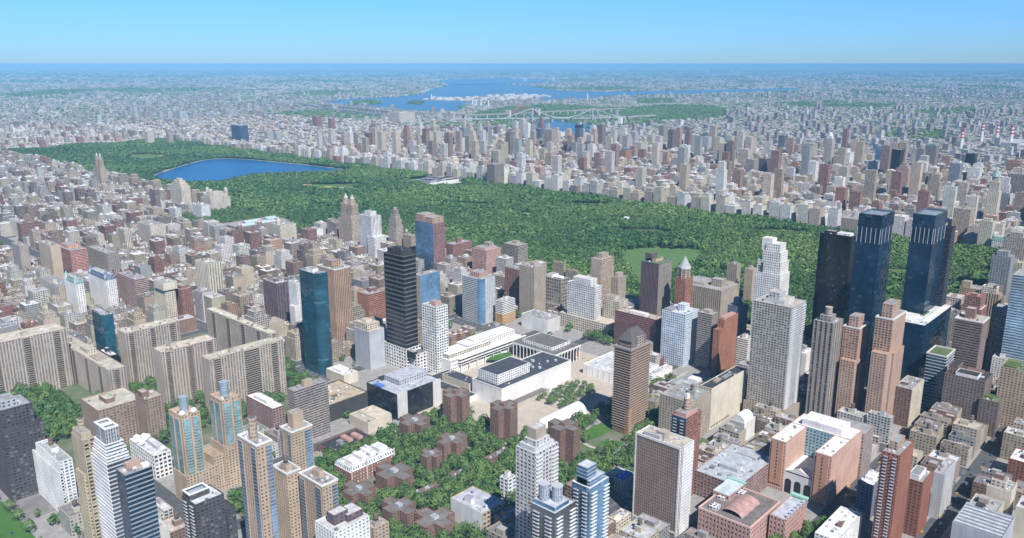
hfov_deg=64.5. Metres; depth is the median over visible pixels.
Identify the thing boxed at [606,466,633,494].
apartment block
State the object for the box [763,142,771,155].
apartment highrise
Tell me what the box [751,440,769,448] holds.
lowrise house
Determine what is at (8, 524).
lawn field
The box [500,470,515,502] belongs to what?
office block
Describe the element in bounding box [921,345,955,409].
glass block
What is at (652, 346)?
lowrise house
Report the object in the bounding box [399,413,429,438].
brick walkup
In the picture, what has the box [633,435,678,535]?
wall
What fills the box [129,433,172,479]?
office block
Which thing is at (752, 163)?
tower
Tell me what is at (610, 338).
tree
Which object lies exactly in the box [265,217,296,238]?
apartment block
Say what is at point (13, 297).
rowhouse
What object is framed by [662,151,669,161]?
apartment highrise
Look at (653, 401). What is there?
lowrise house
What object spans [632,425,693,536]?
office slab
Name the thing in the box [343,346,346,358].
rowhouse
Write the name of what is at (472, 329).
rowhouse
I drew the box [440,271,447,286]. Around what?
apartment house
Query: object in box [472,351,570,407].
opera house
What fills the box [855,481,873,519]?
wall
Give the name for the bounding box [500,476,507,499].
wall
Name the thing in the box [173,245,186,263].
apartment house
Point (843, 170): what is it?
apartment highrise
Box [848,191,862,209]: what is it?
apartment highrise
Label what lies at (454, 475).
brick walkup
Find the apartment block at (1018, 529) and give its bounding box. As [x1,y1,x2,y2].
[1012,495,1023,537]
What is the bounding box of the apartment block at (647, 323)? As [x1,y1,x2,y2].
[614,307,661,352]
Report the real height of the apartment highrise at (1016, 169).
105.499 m
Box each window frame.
[0,328,73,392]
[0,411,2,428]
[1,402,34,428]
[35,442,59,472]
[59,458,77,501]
[64,280,79,312]
[69,347,110,393]
[76,283,86,312]
[80,399,98,435]
[83,437,101,537]
[88,273,108,307]
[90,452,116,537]
[98,400,139,443]
[106,279,118,305]
[108,457,130,537]
[109,366,127,389]
[117,273,137,306]
[117,329,130,383]
[124,466,160,537]
[125,321,180,382]
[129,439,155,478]
[135,277,149,293]
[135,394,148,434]
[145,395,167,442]
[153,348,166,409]
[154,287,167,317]
[154,450,172,479]
[162,338,216,403]
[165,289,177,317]
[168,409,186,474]
[175,288,182,315]
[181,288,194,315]
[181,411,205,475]
[182,496,197,537]
[195,260,210,288]
[195,493,227,537]
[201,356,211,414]
[206,309,268,350]
[209,262,223,292]
[209,339,286,408]
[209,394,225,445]
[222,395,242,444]
[238,437,263,537]
[246,395,273,428]
[256,442,278,537]
[263,280,278,317]
[273,405,285,426]
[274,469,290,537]
[277,281,289,320]
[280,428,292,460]
[287,388,294,409]
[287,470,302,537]
[288,280,297,305]
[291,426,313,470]
[294,380,330,438]
[296,282,301,321]
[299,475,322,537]
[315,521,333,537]
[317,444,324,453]
[318,266,337,338]
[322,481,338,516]
[334,268,352,340]
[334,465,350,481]
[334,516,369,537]
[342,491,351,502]
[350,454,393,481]
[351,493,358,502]
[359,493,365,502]
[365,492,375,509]
[368,291,385,318]
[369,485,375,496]
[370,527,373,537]
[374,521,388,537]
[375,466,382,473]
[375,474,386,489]
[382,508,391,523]
[383,252,405,345]
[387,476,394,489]
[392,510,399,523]
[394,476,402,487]
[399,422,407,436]
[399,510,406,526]
[403,254,417,347]
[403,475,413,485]
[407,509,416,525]
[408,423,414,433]
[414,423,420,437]
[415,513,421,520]
[416,275,420,318]
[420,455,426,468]
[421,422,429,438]
[422,304,437,372]
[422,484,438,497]
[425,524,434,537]
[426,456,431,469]
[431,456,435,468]
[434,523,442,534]
[436,304,448,371]
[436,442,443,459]
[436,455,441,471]
[442,395,450,422]
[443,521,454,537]
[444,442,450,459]
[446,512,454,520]
[450,335,520,371]
[450,395,455,423]
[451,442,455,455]
[456,395,461,421]
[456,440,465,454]
[462,275,476,322]
[462,394,469,422]
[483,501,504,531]
[485,276,494,322]
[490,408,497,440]
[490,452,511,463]
[495,300,502,313]
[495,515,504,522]
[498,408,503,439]
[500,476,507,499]
[502,298,514,322]
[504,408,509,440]
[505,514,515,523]
[506,267,517,303]
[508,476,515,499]
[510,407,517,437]
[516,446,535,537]
[518,270,518,303]
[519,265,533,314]
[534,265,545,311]
[535,442,557,496]
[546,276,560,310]
[547,316,559,332]
[548,422,554,434]
[550,427,559,459]
[560,428,565,461]
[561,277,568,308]
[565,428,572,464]
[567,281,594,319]
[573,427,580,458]
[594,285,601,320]
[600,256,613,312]
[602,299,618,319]
[606,474,623,493]
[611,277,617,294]
[612,348,630,433]
[614,310,655,351]
[616,513,630,534]
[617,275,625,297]
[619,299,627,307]
[623,475,633,494]
[629,344,649,430]
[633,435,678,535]
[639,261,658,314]
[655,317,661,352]
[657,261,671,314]
[658,394,683,430]
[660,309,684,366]
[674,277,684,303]
[676,440,693,536]
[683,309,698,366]
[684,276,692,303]
[685,410,700,495]
[690,391,710,437]
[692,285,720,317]
[694,470,723,498]
[695,312,711,369]
[697,509,749,537]
[700,385,711,426]
[708,312,718,370]
[717,318,723,327]
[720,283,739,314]
[724,314,737,367]
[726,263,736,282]
[727,305,740,342]
[735,337,747,365]
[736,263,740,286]
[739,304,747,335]
[745,463,768,492]
[746,300,790,409]
[746,338,750,360]
[749,504,779,537]
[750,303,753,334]
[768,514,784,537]
[782,301,805,410]
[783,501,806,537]
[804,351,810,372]
[805,320,833,414]
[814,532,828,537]
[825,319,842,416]
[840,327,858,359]
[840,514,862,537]
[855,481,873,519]
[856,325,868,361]
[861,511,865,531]
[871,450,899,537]
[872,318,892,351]
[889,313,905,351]
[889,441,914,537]
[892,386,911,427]
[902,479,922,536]
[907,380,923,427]
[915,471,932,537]
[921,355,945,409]
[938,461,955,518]
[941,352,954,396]
[941,373,984,420]
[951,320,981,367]
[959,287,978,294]
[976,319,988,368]
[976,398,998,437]
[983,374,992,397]
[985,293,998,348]
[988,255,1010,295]
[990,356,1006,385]
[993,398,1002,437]
[996,366,1023,426]
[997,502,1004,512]
[1001,274,1023,360]
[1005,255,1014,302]
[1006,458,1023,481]
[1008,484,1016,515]
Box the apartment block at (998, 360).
[990,353,1009,385]
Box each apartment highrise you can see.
[362,137,368,152]
[377,131,386,151]
[392,131,400,154]
[409,140,416,152]
[414,145,422,158]
[428,140,436,156]
[440,143,447,157]
[444,132,452,156]
[456,131,461,151]
[462,137,464,151]
[465,135,471,153]
[471,140,478,158]
[479,140,486,154]
[493,150,502,162]
[496,143,504,164]
[499,141,507,157]
[506,131,512,154]
[511,130,518,150]
[514,138,521,159]
[517,152,525,168]
[525,139,532,157]
[539,148,547,159]
[545,152,553,166]
[546,142,553,151]
[552,155,561,172]
[563,140,566,151]
[567,135,574,150]
[571,142,577,153]
[577,137,583,143]
[577,143,585,165]
[578,157,586,170]
[585,140,593,150]
[587,143,595,157]
[593,152,602,168]
[600,157,604,165]
[605,150,614,173]
[606,136,612,150]
[611,143,618,167]
[622,135,630,147]
[630,145,637,156]
[635,166,646,186]
[638,149,646,157]
[651,142,659,164]
[655,135,662,149]
[659,151,662,164]
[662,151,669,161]
[677,146,687,172]
[679,163,690,190]
[691,134,699,151]
[694,135,702,155]
[713,136,721,158]
[715,160,727,189]
[719,142,725,160]
[722,151,729,159]
[722,160,731,182]
[726,135,733,142]
[726,140,735,169]
[732,169,743,187]
[736,131,745,151]
[745,136,753,148]
[748,133,755,151]
[762,173,774,198]
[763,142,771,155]
[768,148,776,157]
[770,150,781,172]
[774,168,784,198]
[785,137,794,155]
[786,166,795,180]
[800,145,812,174]
[807,160,818,180]
[818,163,830,194]
[833,155,836,163]
[834,176,845,186]
[835,186,847,209]
[837,147,846,165]
[838,165,849,185]
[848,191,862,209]
[850,138,859,158]
[854,141,864,163]
[863,169,877,201]
[879,145,890,172]
[885,169,895,184]
[889,142,898,167]
[890,170,903,194]
[898,142,907,161]
[908,160,923,194]
[910,148,916,162]
[916,188,930,211]
[918,161,928,171]
[920,155,928,161]
[928,173,941,200]
[941,155,951,166]
[942,185,957,216]
[956,181,968,205]
[964,195,978,223]
[1001,176,1010,192]
[1010,162,1020,170]
[1013,167,1022,171]
[1013,191,1023,219]
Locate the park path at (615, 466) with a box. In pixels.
[580,440,634,496]
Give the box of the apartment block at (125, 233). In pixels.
[117,224,132,248]
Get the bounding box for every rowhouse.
[4,296,11,301]
[8,288,16,294]
[9,295,18,301]
[13,306,18,311]
[14,312,21,319]
[15,293,25,300]
[17,311,26,319]
[78,312,85,317]
[105,307,114,313]
[109,305,119,314]
[114,320,125,327]
[116,334,119,348]
[132,307,142,312]
[172,264,180,268]
[343,341,354,355]
[343,343,349,356]
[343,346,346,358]
[448,331,458,341]
[448,333,455,345]
[453,330,465,340]
[456,328,470,337]
[461,325,475,335]
[548,307,560,314]
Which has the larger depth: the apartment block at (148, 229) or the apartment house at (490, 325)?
the apartment block at (148, 229)
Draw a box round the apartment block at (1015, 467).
[1006,447,1023,481]
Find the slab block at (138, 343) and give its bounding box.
[117,317,180,383]
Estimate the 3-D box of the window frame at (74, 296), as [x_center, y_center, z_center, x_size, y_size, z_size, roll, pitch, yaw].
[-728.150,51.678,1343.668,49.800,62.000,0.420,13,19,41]
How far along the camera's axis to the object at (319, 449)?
881.89 m
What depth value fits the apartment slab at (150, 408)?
895.72 m
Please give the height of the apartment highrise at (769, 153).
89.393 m
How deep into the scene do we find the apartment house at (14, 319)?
1241.65 m
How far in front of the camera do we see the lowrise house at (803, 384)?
1032.45 m
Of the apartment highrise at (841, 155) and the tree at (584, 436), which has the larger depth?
the apartment highrise at (841, 155)
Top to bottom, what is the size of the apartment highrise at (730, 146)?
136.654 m
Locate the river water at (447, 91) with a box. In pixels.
[325,84,799,110]
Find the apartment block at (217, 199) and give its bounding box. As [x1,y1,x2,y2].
[201,187,230,210]
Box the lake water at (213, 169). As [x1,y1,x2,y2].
[154,159,342,180]
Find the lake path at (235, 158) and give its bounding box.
[152,158,339,175]
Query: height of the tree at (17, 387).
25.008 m
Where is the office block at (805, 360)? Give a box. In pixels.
[799,347,810,378]
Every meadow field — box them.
[126,154,162,158]
[298,184,356,188]
[615,246,705,279]
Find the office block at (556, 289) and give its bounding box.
[546,272,568,310]
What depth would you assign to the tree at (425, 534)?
701.89 m
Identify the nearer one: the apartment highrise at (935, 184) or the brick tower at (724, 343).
the brick tower at (724, 343)
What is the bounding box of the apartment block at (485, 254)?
[472,241,500,273]
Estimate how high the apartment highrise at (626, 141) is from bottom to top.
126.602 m
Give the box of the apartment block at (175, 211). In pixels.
[169,206,181,219]
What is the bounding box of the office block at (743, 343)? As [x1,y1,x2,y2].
[735,333,750,365]
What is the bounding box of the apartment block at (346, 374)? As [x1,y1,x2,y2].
[326,364,357,383]
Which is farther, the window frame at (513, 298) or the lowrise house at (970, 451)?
the window frame at (513, 298)
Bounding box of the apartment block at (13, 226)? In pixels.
[9,218,24,236]
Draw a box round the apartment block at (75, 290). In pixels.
[64,270,86,312]
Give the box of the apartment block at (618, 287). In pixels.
[611,271,625,297]
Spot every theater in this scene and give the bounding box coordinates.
[432,369,476,401]
[538,401,586,428]
[583,351,658,382]
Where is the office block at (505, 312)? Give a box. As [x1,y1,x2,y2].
[495,292,515,323]
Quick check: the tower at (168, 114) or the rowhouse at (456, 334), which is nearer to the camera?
the rowhouse at (456, 334)
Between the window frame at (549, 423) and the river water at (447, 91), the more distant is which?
the river water at (447, 91)
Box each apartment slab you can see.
[80,387,139,443]
[135,388,167,442]
[263,277,289,320]
[287,377,330,438]
[288,279,301,322]
[695,308,718,370]
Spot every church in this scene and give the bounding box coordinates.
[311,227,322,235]
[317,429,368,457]
[730,409,755,440]
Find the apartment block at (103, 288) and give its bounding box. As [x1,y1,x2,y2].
[88,265,118,307]
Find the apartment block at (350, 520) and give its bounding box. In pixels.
[315,502,369,537]
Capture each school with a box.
[334,441,394,481]
[349,405,391,433]
[367,365,440,419]
[441,326,526,371]
[697,476,780,537]
[768,491,808,537]
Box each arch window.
[784,478,790,492]
[793,482,800,493]
[803,485,809,499]
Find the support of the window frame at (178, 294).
in the apartment block at (184, 298)
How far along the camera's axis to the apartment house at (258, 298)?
1316.66 m
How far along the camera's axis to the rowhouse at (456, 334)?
1223.37 m
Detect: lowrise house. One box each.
[58,499,83,537]
[156,497,173,518]
[157,508,163,519]
[158,517,169,537]
[163,511,185,537]
[243,422,268,433]
[264,423,281,455]
[272,440,278,458]
[486,521,515,537]
[507,521,515,528]
[564,477,575,498]
[607,517,615,535]
[608,533,620,537]
[617,533,632,537]
[620,517,658,537]
[628,298,639,309]
[632,512,669,537]
[647,388,659,410]
[648,390,661,396]
[649,351,659,366]
[650,342,653,350]
[651,380,674,391]
[660,356,663,366]
[684,527,715,537]
[698,454,709,462]
[699,441,723,457]
[708,436,728,447]
[713,432,740,444]
[718,422,745,442]
[738,361,748,371]
[740,442,766,453]
[747,442,769,454]
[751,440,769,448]
[752,413,769,433]
[753,408,774,421]
[754,400,780,417]
[754,433,770,445]
[756,430,775,437]
[764,417,785,432]
[774,411,798,424]
[798,385,806,404]
[799,376,807,382]
[799,382,806,390]
[800,382,807,386]
[802,338,811,346]
[837,403,867,422]
[867,409,893,443]
[870,443,877,460]
[873,434,880,453]
[909,422,939,455]
[911,449,922,465]
[914,417,943,448]
[920,411,950,439]
[920,456,942,486]
[928,446,960,482]
[929,408,955,432]
[931,401,961,418]
[940,439,970,466]
[945,439,972,462]
[948,429,975,459]
[951,417,982,457]
[967,414,988,445]
[969,417,983,449]
[970,473,993,499]
[981,467,1012,479]
[990,387,997,395]
[1000,426,1023,459]
[1013,417,1023,428]
[1013,485,1023,509]
[1016,480,1023,485]
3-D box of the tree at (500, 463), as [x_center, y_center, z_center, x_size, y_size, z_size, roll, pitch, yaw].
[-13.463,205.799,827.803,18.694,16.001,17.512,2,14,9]
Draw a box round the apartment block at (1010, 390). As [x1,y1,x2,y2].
[996,358,1023,426]
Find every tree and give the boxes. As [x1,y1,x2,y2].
[0,499,16,509]
[10,508,22,520]
[11,382,31,392]
[16,385,31,396]
[20,517,34,532]
[29,394,38,401]
[36,381,55,391]
[36,389,51,399]
[54,391,65,400]
[57,425,72,439]
[69,421,76,431]
[270,394,282,402]
[287,381,295,387]
[323,450,338,462]
[330,451,342,463]
[341,441,352,451]
[362,437,369,444]
[365,508,381,518]
[366,435,380,443]
[376,430,386,435]
[376,487,393,498]
[392,446,403,454]
[398,436,413,447]
[411,491,427,507]
[412,463,426,477]
[419,530,430,537]
[426,411,437,422]
[431,488,447,504]
[432,484,447,493]
[436,415,449,424]
[440,460,448,469]
[446,453,460,469]
[449,481,464,492]
[460,520,468,529]
[461,460,469,467]
[463,416,476,424]
[473,468,488,483]
[475,458,492,469]
[482,486,493,493]
[491,462,506,470]
[494,465,511,475]
[505,445,515,455]
[505,491,515,505]
[548,396,555,404]
[567,467,576,476]
[578,389,585,395]
[580,433,590,442]
[586,415,596,422]
[593,406,605,417]
[597,405,608,413]
[605,336,613,342]
[630,426,640,435]
[769,533,780,537]
[788,530,799,537]
[801,524,814,536]
[848,494,855,502]
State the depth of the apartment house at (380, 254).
1664.76 m
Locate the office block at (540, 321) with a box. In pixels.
[522,309,559,332]
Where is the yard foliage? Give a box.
[0,176,572,535]
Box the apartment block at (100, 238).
[87,230,104,245]
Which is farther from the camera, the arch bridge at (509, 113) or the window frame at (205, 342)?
the arch bridge at (509, 113)
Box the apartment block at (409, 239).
[403,233,415,247]
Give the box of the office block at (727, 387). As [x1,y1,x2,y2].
[700,366,746,429]
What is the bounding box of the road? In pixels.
[0,120,1006,537]
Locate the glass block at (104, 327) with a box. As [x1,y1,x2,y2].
[91,308,118,357]
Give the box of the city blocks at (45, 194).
[0,114,1023,327]
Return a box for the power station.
[1001,139,1023,147]
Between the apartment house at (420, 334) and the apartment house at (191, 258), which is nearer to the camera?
the apartment house at (420, 334)
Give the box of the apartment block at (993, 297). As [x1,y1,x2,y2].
[985,285,1001,348]
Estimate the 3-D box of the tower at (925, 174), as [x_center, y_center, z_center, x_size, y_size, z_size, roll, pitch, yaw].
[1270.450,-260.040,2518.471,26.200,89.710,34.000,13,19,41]
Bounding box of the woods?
[0,69,1023,166]
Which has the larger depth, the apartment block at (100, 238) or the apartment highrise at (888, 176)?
the apartment highrise at (888, 176)
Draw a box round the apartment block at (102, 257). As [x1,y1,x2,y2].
[87,245,119,271]
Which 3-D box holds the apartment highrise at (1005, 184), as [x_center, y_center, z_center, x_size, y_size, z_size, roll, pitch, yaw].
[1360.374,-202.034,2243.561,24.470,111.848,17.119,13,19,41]
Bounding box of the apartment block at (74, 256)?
[60,241,88,272]
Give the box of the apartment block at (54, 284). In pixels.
[39,275,66,301]
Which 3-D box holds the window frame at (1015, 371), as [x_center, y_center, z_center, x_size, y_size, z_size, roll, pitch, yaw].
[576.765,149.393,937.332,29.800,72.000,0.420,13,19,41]
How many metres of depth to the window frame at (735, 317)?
1111.68 m
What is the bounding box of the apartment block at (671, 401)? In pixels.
[658,382,710,437]
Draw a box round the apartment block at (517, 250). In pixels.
[503,240,527,263]
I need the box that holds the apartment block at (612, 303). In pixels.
[602,293,627,319]
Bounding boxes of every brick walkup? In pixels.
[342,480,375,509]
[375,461,413,489]
[382,496,416,526]
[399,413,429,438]
[413,481,439,499]
[414,506,454,537]
[420,448,442,471]
[436,431,467,459]
[449,464,472,479]
[484,446,511,463]
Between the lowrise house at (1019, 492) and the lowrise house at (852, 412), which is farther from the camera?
the lowrise house at (852, 412)
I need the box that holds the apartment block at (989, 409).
[976,393,1002,437]
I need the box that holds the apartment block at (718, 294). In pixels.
[692,276,739,317]
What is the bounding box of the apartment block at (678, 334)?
[660,302,698,366]
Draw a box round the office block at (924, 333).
[900,305,950,380]
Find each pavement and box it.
[1,183,1014,537]
[418,351,667,448]
[562,419,710,503]
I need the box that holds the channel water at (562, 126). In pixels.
[534,120,589,132]
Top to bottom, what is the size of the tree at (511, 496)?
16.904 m
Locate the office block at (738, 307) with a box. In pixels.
[727,296,747,342]
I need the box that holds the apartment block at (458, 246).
[445,237,471,256]
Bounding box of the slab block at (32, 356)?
[0,322,73,393]
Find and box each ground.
[0,67,1023,512]
[17,492,81,537]
[39,332,302,489]
[124,153,982,338]
[236,421,563,537]
[422,94,546,100]
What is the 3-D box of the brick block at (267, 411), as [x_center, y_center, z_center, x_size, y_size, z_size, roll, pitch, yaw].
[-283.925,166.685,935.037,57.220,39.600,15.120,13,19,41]
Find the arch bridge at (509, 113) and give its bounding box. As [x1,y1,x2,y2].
[319,104,625,117]
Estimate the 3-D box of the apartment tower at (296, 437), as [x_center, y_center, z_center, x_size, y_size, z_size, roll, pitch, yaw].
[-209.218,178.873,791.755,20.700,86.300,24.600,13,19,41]
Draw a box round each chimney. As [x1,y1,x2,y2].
[959,131,964,147]
[979,123,984,140]
[994,125,999,143]
[1009,126,1014,141]
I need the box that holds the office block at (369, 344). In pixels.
[354,317,385,370]
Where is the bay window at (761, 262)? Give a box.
[760,262,762,295]
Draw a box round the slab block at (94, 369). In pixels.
[67,335,127,393]
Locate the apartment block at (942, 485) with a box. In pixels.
[928,457,955,519]
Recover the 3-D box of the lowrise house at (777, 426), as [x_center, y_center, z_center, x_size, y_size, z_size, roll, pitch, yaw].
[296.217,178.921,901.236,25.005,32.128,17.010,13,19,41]
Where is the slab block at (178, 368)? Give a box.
[153,334,216,409]
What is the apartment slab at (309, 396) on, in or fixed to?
on the road
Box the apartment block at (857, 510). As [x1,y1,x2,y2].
[847,506,865,531]
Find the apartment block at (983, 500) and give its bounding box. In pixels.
[969,493,1004,512]
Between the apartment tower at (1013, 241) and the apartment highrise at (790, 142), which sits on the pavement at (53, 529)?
the apartment highrise at (790, 142)
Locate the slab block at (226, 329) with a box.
[206,306,278,350]
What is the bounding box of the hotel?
[959,280,981,294]
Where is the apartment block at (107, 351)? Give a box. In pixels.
[99,347,118,361]
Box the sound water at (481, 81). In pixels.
[439,78,553,84]
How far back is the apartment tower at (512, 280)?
1398.42 m
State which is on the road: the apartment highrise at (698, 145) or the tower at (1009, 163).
the tower at (1009, 163)
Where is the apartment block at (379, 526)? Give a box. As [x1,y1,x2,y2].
[370,512,388,537]
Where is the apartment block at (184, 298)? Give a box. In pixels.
[175,282,194,315]
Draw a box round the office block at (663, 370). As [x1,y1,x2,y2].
[649,364,671,380]
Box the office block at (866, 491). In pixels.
[855,468,878,519]
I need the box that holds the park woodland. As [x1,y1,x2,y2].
[1,137,1001,334]
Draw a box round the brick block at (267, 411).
[246,392,285,428]
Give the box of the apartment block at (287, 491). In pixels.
[273,455,302,537]
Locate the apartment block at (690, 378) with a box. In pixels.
[668,371,711,386]
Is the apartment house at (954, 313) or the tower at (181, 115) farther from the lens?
the tower at (181, 115)
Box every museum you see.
[223,215,289,230]
[417,176,458,184]
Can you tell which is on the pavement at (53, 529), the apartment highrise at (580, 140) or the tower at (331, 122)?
the apartment highrise at (580, 140)
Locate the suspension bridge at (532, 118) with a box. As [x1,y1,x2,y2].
[299,103,654,121]
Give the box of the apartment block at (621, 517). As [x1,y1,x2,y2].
[609,508,630,534]
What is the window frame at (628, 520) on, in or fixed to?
in the apartment block at (621, 517)
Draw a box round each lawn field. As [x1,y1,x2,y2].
[0,501,35,537]
[486,352,510,360]
[585,423,611,439]
[596,439,623,446]
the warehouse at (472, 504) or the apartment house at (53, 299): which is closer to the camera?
the warehouse at (472, 504)
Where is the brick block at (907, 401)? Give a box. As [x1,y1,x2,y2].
[892,375,923,427]
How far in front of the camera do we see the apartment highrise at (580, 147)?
3111.95 m
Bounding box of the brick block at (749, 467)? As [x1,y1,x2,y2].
[694,443,768,498]
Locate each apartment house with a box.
[0,279,6,296]
[0,289,4,302]
[0,299,13,315]
[0,309,4,317]
[0,312,20,328]
[0,321,17,333]
[6,263,22,280]
[9,277,21,288]
[16,221,35,241]
[18,320,38,329]
[19,296,40,318]
[20,277,35,296]
[27,287,49,306]
[33,279,39,284]
[35,267,50,278]
[37,309,60,325]
[41,232,47,239]
[46,230,64,244]
[47,295,62,309]
[51,301,73,315]
[58,309,78,329]
[69,317,86,335]
[69,330,86,342]
[76,271,87,282]
[80,236,98,259]
[84,279,90,296]
[84,288,90,305]
[84,315,94,341]
[85,308,96,316]
[100,223,116,240]
[112,269,118,289]
[126,210,142,222]
[126,311,145,326]
[134,263,151,278]
[137,291,154,313]
[146,303,165,321]
[148,256,163,273]
[150,239,164,253]
[153,216,170,223]
[165,223,180,233]
[171,314,196,333]
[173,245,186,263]
[174,277,189,286]
[180,270,196,283]
[184,227,199,242]
[185,253,200,266]
[193,219,206,228]
[194,287,213,321]
[202,219,218,236]
[204,293,225,322]
[206,250,221,261]
[209,223,226,242]
[214,243,229,260]
[217,287,236,300]
[219,227,235,235]
[219,235,233,254]
[219,301,240,314]
[225,270,245,290]
[226,230,243,243]
[231,286,252,314]
[232,243,249,254]
[234,261,253,285]
[236,254,250,265]
[244,226,261,248]
[244,302,263,314]
[244,306,269,327]
[249,247,260,261]
[250,254,265,267]
[252,293,264,308]
[254,263,272,272]
[259,244,276,267]
[259,267,277,276]
[259,278,266,294]
[260,274,278,279]
[263,234,282,249]
[269,314,284,335]
[273,249,292,271]
[279,334,286,354]
[284,237,299,241]
[284,237,301,258]
[284,275,299,280]
[284,327,304,360]
[285,255,302,276]
[289,321,301,329]
[297,242,311,267]
[305,248,325,266]
[319,253,333,263]
[329,220,338,236]
[331,334,343,362]
[345,256,360,263]
[345,259,363,270]
[346,319,358,347]
[350,268,364,285]
[351,286,362,302]
[352,275,370,289]
[352,302,364,319]
[363,271,373,275]
[368,275,384,287]
[369,316,385,338]
[377,247,386,262]
[380,241,395,247]
[407,246,415,253]
[416,258,423,272]
[418,316,422,344]
[436,262,451,277]
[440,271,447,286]
[440,281,447,293]
[441,291,457,314]
[448,281,462,311]
[452,265,468,281]
[483,321,506,331]
[494,273,504,288]
[496,254,512,272]
[513,261,526,265]
[530,260,546,275]
[553,260,565,275]
[565,268,579,278]
[797,203,812,224]
[808,206,824,226]
[827,207,841,227]
[893,214,908,235]
[905,219,912,236]
[933,206,947,209]
[946,217,952,225]
[946,293,964,308]
[946,305,964,346]
[959,291,987,315]
[967,224,978,232]
[979,197,985,204]
[981,283,999,293]
[984,303,1007,371]
[985,214,998,221]
[995,222,1005,234]
[995,284,1004,303]
[998,210,1006,220]
[998,221,1010,231]
[1004,205,1012,210]
[1004,226,1020,235]
[1008,259,1023,298]
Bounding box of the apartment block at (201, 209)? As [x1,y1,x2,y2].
[192,202,210,218]
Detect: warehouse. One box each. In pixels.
[328,380,367,421]
[450,486,504,531]
[950,502,1014,537]
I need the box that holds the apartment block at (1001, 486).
[986,471,1016,515]
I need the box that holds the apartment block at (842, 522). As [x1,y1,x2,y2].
[814,506,862,537]
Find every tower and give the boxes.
[0,392,47,501]
[32,437,77,511]
[38,240,63,278]
[71,417,102,537]
[90,417,130,537]
[93,153,107,183]
[116,457,160,537]
[144,131,154,141]
[149,184,160,206]
[153,274,177,317]
[158,112,163,119]
[166,111,172,120]
[166,132,173,142]
[168,395,219,500]
[170,178,191,204]
[176,111,187,119]
[182,482,237,537]
[195,255,223,292]
[204,380,242,490]
[237,416,278,537]
[265,131,273,140]
[274,132,282,140]
[279,408,313,470]
[298,465,338,537]
[299,266,332,374]
[312,116,321,126]
[316,257,352,340]
[317,132,322,148]
[328,118,334,128]
[338,145,347,161]
[338,193,359,242]
[357,286,385,318]
[359,210,386,258]
[364,132,371,144]
[383,245,426,369]
[388,207,402,245]
[389,111,414,122]
[415,211,445,270]
[416,268,440,318]
[422,126,430,143]
[422,299,448,372]
[431,131,441,143]
[442,387,469,423]
[459,126,468,137]
[462,269,494,323]
[483,124,491,142]
[487,162,503,183]
[490,399,517,440]
[505,264,518,303]
[516,421,558,537]
[519,261,545,314]
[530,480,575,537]
[531,124,535,130]
[536,128,543,138]
[544,127,557,147]
[548,418,580,464]
[559,274,614,335]
[572,459,609,537]
[575,124,583,141]
[582,149,589,164]
[591,251,613,313]
[597,123,605,142]
[611,326,651,434]
[618,117,622,123]
[619,148,631,160]
[630,131,637,144]
[633,139,647,153]
[639,251,672,315]
[647,134,656,145]
[659,124,667,142]
[667,128,676,148]
[671,393,700,495]
[673,256,692,306]
[680,142,689,162]
[702,136,711,146]
[710,311,737,377]
[726,257,740,286]
[738,146,752,167]
[743,261,756,300]
[743,288,806,415]
[745,158,758,172]
[750,236,804,340]
[758,155,770,172]
[777,135,787,148]
[791,161,800,166]
[794,142,801,153]
[801,142,817,156]
[805,306,842,416]
[810,229,856,352]
[823,132,834,164]
[834,312,869,417]
[840,213,858,230]
[841,128,848,147]
[846,148,853,165]
[847,208,894,387]
[865,298,906,418]
[866,160,879,169]
[871,433,914,537]
[874,145,881,159]
[890,148,904,169]
[896,162,910,186]
[901,208,955,313]
[902,465,932,537]
[915,145,925,161]
[922,171,928,183]
[925,143,939,165]
[927,169,938,188]
[948,160,962,182]
[951,306,989,368]
[952,203,974,242]
[965,152,977,166]
[967,165,982,178]
[977,218,995,246]
[983,168,1001,217]
[988,249,1014,302]
[991,233,1005,247]
[999,191,1010,210]
[1001,269,1023,360]
[1002,230,1023,260]
[1006,157,1022,170]
[1008,169,1023,193]
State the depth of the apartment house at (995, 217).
1974.63 m
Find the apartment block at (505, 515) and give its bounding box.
[495,503,515,523]
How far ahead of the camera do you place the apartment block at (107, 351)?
1058.98 m
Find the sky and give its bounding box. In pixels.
[0,0,1023,66]
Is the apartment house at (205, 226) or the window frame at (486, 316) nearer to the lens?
the window frame at (486, 316)
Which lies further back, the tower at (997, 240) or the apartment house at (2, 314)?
the tower at (997, 240)
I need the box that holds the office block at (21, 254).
[11,239,30,269]
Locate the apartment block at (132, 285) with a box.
[117,270,149,306]
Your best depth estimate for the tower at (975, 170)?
2727.98 m
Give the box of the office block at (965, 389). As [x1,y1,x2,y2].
[941,360,992,420]
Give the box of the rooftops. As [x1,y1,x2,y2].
[0,70,1023,171]
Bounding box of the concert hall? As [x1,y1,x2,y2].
[512,332,580,361]
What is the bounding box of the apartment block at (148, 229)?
[137,220,165,242]
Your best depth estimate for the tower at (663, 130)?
3938.31 m
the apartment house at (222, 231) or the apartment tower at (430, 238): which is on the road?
the apartment tower at (430, 238)
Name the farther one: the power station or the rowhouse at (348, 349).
the power station
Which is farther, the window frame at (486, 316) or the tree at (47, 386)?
the window frame at (486, 316)
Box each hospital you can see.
[231,124,248,140]
[767,411,873,507]
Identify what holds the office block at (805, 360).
on the road
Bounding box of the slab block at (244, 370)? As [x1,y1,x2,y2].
[201,336,286,414]

